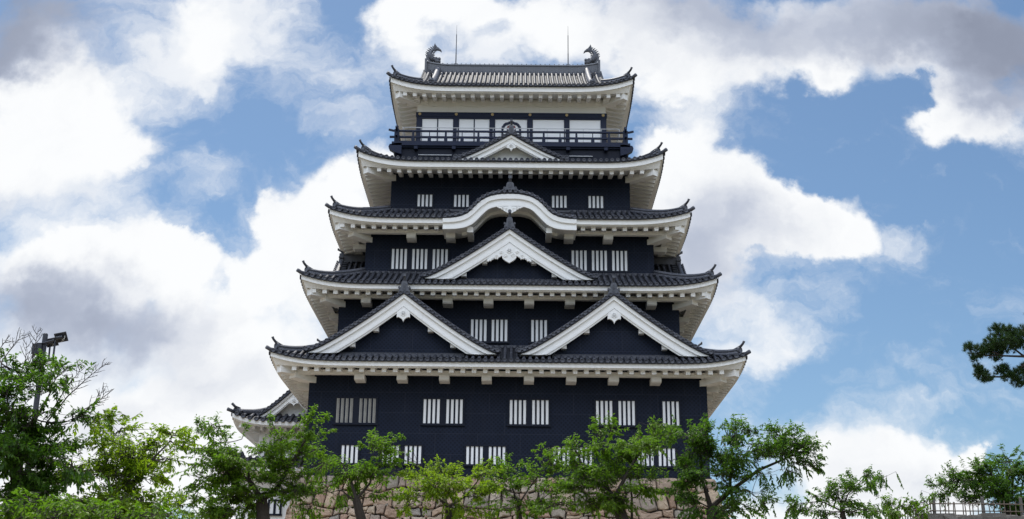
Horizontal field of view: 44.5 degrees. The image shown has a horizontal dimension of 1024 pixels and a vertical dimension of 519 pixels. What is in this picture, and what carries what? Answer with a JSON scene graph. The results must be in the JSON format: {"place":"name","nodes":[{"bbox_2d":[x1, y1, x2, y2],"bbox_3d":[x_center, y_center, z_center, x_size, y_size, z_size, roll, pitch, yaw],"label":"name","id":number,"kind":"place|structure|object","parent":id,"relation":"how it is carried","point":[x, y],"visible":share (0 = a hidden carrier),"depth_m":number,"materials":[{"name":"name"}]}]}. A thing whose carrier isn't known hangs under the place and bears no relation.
{"place":"outdoors","nodes":[
{"label":"outdoors","id":0,"kind":"place"},
{"bbox_2d":[0,0,1023,518],"label":"sky","id":1,"kind":"structure","parent":0,"point":[851,172],"materials":[{"name":"blue"}]},
{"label":"terrace","id":2,"kind":"structure","parent":0,"visible":0},
{"bbox_2d":[24,331,67,503],"bbox_3d":[-12.777,5.216,33.664,0.963,6.688,0.623,1,-18,0],"label":"floodlight mast","id":3,"kind":"object","parent":2,"relation":"on","point":[54,341],"visible":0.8,"depth_m":34.48,"materials":[{"name":"metal"}]},
{"bbox_2d":[0,326,113,518],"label":"cherry tree","id":4,"kind":"object","parent":2,"relation":"on","point":[22,449],"visible":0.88,"depth_m":24.50,"materials":[{"name":"green plant"}]},
{"bbox_2d":[0,487,183,518],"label":"hedge","id":5,"kind":"object","parent":2,"relation":"on","point":[87,509],"visible":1,"depth_m":21.15,"materials":[{"name":"green plant"}]},
{"bbox_2d":[17,403,202,518],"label":"cherry tree","id":6,"kind":"object","parent":2,"relation":"on","point":[140,466],"visible":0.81,"depth_m":25.23,"materials":[{"name":"green plant"}]},
{"bbox_2d":[160,404,337,518],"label":"cherry tree","id":7,"kind":"object","parent":2,"relation":"on","point":[233,469],"visible":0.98,"depth_m":35.18,"materials":[{"name":"green plant"}]},
{"bbox_2d":[207,390,306,518],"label":"annex turret","id":8,"kind":"object","parent":2,"relation":"on","point":[286,408],"visible":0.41,"depth_m":63.64,"materials":[{"name":"white paint"}]},
{"bbox_2d":[268,499,281,515],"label":"window","id":9,"kind":"structure","parent":8,"relation":"in","point":[274,510],"depth_m":62.56,"materials":[{"name":"white wood"}]},
{"bbox_2d":[303,428,415,518],"label":"cherry tree","id":10,"kind":"object","parent":2,"relation":"on","point":[367,471],"visible":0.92,"depth_m":37.42,"materials":[{"name":"green plant"}]},
{"bbox_2d":[389,448,503,518],"label":"cherry tree","id":11,"kind":"object","parent":2,"relation":"on","point":[441,481],"visible":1,"depth_m":36.05,"materials":[{"name":"green plant"}]},
{"bbox_2d":[285,475,730,518],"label":"stone wall","id":12,"kind":"structure","parent":2,"relation":"on","point":[665,507],"depth_m":54.54,"materials":[{"name":"stone"}]},
{"bbox_2d":[265,33,750,478],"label":"castle keep","id":13,"kind":"structure","parent":12,"relation":"on","point":[508,274],"depth_m":58.62,"materials":[{"name":"black wood"}]},
{"bbox_2d":[338,443,359,464],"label":"window","id":14,"kind":"structure","parent":13,"relation":"in","point":[350,452],"depth_m":55.67,"materials":[{"name":"white wood"}]},
{"bbox_2d":[333,396,377,424],"bbox_3d":[-7.012,6.800,56.271,1.980,1.280,0.100,1,-18,0],"label":"window","id":15,"kind":"structure","parent":13,"relation":"in","point":[348,410],"depth_m":56.27,"materials":[{"name":"white wood"}]},
{"bbox_2d":[380,444,422,465],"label":"window","id":16,"kind":"structure","parent":13,"relation":"in","point":[417,449],"depth_m":55.66,"materials":[{"name":"white wood"}]},
{"bbox_2d":[389,247,449,270],"bbox_3d":[-4.475,-0.010,60.638,2.930,1.210,0.100,1,-18,0],"label":"window","id":17,"kind":"structure","parent":13,"relation":"in","point":[401,258],"depth_m":60.65,"materials":[{"name":"white wood"}]},
{"bbox_2d":[415,193,433,208],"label":"window","id":18,"kind":"structure","parent":13,"relation":"in","point":[423,200],"depth_m":62.66,"materials":[{"name":"white wood"}]},
{"bbox_2d":[420,397,464,425],"bbox_3d":[-3.102,6.835,56.252,1.980,1.280,0.100,1,-18,0],"label":"window","id":19,"kind":"structure","parent":13,"relation":"in","point":[436,411],"depth_m":56.25,"materials":[{"name":"white wood"}]},
{"bbox_2d":[452,193,469,208],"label":"window","id":20,"kind":"structure","parent":13,"relation":"in","point":[460,200],"depth_m":62.66,"materials":[{"name":"white wood"}]},
{"bbox_2d":[464,444,506,466],"bbox_3d":[-1.167,8.717,55.622,1.950,0.970,0.100,1,-18,0],"label":"window","id":21,"kind":"structure","parent":13,"relation":"in","point":[473,454],"depth_m":55.65,"materials":[{"name":"white wood"}]},
{"bbox_2d":[469,318,509,343],"bbox_3d":[-1.070,3.321,58.470,1.920,1.230,0.100,1,-18,0],"label":"window","id":22,"kind":"structure","parent":13,"relation":"in","point":[487,330],"depth_m":58.47,"materials":[{"name":"white wood"}]},
{"bbox_2d":[501,121,520,135],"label":"flame window","id":23,"kind":"structure","parent":13,"relation":"in","point":[506,125],"depth_m":65.10,"materials":[{"name":"white paint"}]},
{"bbox_2d":[507,398,550,426],"bbox_3d":[0.767,6.870,56.233,1.960,1.280,0.100,1,-18,0],"label":"window","id":24,"kind":"structure","parent":13,"relation":"in","point":[522,412],"depth_m":56.23,"materials":[{"name":"white wood"}]},
{"bbox_2d":[529,318,547,343],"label":"window","id":25,"kind":"structure","parent":13,"relation":"in","point":[538,326],"depth_m":58.49,"materials":[{"name":"white wood"}]},
{"bbox_2d":[551,194,568,209],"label":"window","id":26,"kind":"structure","parent":13,"relation":"in","point":[558,201],"depth_m":62.64,"materials":[{"name":"white wood"}]},
{"bbox_2d":[552,445,593,467],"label":"window","id":27,"kind":"structure","parent":13,"relation":"in","point":[563,459],"depth_m":55.59,"materials":[{"name":"white wood"}]},
{"bbox_2d":[587,194,604,209],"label":"window","id":28,"kind":"structure","parent":13,"relation":"in","point":[594,201],"depth_m":62.63,"materials":[{"name":"white wood"}]},
{"bbox_2d":[570,249,629,272],"bbox_3d":[4.235,0.068,60.595,2.910,1.210,0.100,1,-18,0],"label":"window","id":29,"kind":"structure","parent":13,"relation":"in","point":[589,260],"depth_m":60.61,"materials":[{"name":"white wood"}]},
{"bbox_2d":[594,399,637,427],"bbox_3d":[4.647,6.904,56.213,1.960,1.280,0.100,1,-18,0],"label":"window","id":30,"kind":"structure","parent":13,"relation":"in","point":[625,410],"depth_m":56.23,"materials":[{"name":"white wood"}]},
{"bbox_2d":[637,446,677,468],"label":"window","id":31,"kind":"structure","parent":13,"relation":"in","point":[660,460],"depth_m":55.55,"materials":[{"name":"white wood"}]},
{"bbox_2d":[661,399,681,427],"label":"window","id":32,"kind":"structure","parent":13,"relation":"in","point":[668,407],"depth_m":56.22,"materials":[{"name":"white wood"}]},
{"bbox_2d":[468,442,574,518],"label":"cherry tree","id":33,"kind":"object","parent":2,"relation":"on","point":[517,501],"visible":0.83,"depth_m":38.13,"materials":[{"name":"green plant"}]},
{"bbox_2d":[526,410,678,518],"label":"cherry tree","id":34,"kind":"object","parent":2,"relation":"on","point":[614,504],"visible":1,"depth_m":37.26,"materials":[{"name":"green plant"}]},
{"bbox_2d":[659,413,830,518],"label":"cherry tree","id":35,"kind":"object","parent":2,"relation":"on","point":[702,444],"visible":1,"depth_m":36.24,"materials":[{"name":"green plant"}]},
{"bbox_2d":[783,464,903,518],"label":"young tree","id":36,"kind":"object","parent":2,"relation":"on","point":[850,486],"visible":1,"depth_m":38.13,"materials":[{"name":"green plant"}]},
{"bbox_2d":[854,491,935,518],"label":"shrub","id":37,"kind":"object","parent":2,"relation":"on","point":[888,509],"visible":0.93,"depth_m":42.41,"materials":[{"name":"green plant"}]},
{"bbox_2d":[915,513,1023,518],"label":"retaining wall","id":38,"kind":"structure","parent":2,"relation":"on","point":[960,516],"depth_m":42.62,"materials":[{"name":"grey stone"}]},
{"bbox_2d":[898,496,1023,518],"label":"bamboo fence","id":39,"kind":"object","parent":38,"relation":"on","point":[982,503],"visible":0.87,"depth_m":43.02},
{"bbox_2d":[962,322,1023,389],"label":"pine tree","id":40,"kind":"object","parent":2,"relation":"on","point":[1011,339],"visible":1,"depth_m":33.37,"materials":[{"name":"green plant"}]},
{"label":"raised ground","id":41,"kind":"structure","parent":0,"visible":0},
{"bbox_2d":[920,443,1023,515],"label":"cherry tree","id":42,"kind":"object","parent":41,"relation":"on","point":[990,485],"visible":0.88,"depth_m":45.79,"materials":[{"name":"green plant"}]}
]}

